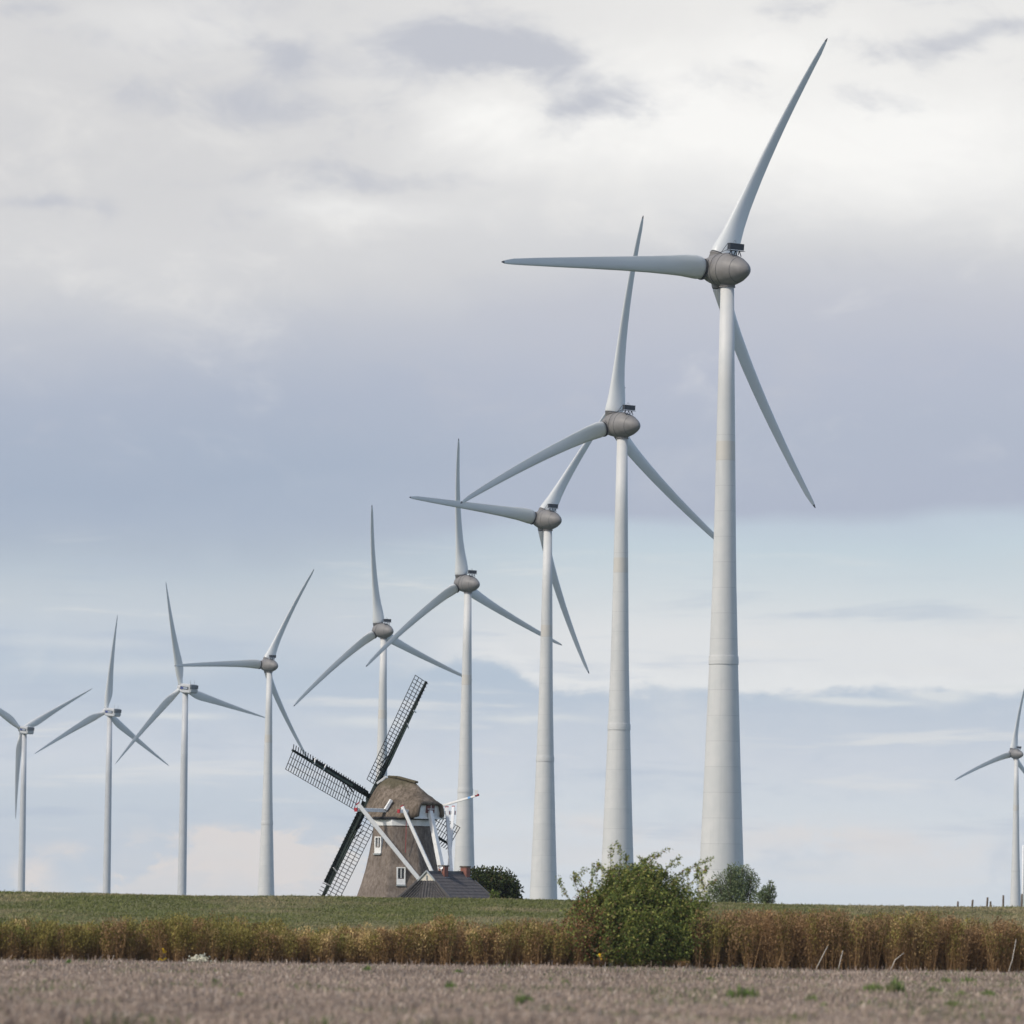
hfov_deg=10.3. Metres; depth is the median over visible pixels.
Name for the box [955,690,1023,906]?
wind turbine
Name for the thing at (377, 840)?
window
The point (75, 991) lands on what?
stubble
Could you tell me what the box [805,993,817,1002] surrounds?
weed tuft
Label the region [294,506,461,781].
wind turbine
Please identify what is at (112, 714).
white wind turbine
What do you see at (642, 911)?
bush
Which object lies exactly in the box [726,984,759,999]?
weed tuft
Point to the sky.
(258, 296)
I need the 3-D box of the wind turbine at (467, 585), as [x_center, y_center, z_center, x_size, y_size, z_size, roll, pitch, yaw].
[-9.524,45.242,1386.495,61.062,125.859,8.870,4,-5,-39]
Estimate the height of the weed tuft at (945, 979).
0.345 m
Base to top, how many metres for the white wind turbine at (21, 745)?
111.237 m
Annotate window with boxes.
[373,837,382,854]
[396,867,405,885]
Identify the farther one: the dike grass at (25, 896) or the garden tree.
the garden tree
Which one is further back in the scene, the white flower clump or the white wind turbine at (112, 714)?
the white wind turbine at (112, 714)
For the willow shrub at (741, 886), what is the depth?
317.03 m
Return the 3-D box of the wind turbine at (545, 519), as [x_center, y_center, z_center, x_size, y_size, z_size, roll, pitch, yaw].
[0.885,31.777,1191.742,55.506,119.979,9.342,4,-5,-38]
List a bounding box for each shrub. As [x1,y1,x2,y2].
[489,889,499,897]
[702,861,760,903]
[754,880,777,903]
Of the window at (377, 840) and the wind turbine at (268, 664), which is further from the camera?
the wind turbine at (268, 664)
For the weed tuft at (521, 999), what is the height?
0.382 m
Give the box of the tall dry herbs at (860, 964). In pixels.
[0,910,1023,972]
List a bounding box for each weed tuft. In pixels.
[362,964,370,970]
[444,980,457,988]
[513,992,534,1004]
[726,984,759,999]
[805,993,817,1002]
[860,981,884,992]
[885,975,905,992]
[927,986,942,992]
[939,977,950,982]
[944,999,962,1006]
[955,989,971,995]
[960,976,976,983]
[979,988,998,995]
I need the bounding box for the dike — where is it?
[0,894,1023,969]
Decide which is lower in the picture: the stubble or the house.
the stubble
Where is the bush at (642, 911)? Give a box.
[552,840,717,967]
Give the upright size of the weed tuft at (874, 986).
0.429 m
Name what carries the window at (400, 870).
in the windmill
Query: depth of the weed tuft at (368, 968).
193.18 m
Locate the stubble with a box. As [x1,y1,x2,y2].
[0,955,1023,1023]
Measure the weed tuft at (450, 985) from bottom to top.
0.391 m
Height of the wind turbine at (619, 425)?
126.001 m
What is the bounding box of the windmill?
[285,675,478,897]
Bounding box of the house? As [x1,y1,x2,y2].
[397,865,490,898]
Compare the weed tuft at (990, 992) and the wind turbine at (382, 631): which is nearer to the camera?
the weed tuft at (990, 992)
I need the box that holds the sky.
[0,0,1023,906]
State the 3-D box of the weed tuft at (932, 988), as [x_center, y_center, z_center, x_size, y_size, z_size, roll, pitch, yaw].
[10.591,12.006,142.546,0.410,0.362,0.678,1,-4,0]
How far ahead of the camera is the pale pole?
319.35 m
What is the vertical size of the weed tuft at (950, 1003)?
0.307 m
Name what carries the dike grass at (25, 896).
on the dike
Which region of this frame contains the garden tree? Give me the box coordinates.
[470,865,524,898]
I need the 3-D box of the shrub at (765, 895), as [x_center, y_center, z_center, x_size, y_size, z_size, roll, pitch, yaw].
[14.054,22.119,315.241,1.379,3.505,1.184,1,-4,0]
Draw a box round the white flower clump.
[187,953,214,962]
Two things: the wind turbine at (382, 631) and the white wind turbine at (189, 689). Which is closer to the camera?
the wind turbine at (382, 631)
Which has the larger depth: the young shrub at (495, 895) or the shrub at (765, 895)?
the shrub at (765, 895)
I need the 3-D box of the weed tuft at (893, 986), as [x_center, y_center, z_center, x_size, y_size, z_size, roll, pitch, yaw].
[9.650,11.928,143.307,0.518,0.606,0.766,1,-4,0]
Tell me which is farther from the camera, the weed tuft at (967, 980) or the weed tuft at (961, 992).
the weed tuft at (967, 980)
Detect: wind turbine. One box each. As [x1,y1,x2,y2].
[0,689,90,891]
[35,615,168,892]
[115,584,264,894]
[175,570,313,895]
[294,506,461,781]
[366,438,561,875]
[409,414,604,899]
[460,216,713,887]
[502,38,827,901]
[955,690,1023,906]
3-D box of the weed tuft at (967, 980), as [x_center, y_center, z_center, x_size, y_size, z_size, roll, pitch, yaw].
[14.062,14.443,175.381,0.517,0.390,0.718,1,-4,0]
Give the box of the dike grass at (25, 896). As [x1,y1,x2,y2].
[0,890,1023,962]
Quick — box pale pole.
[1022,845,1023,906]

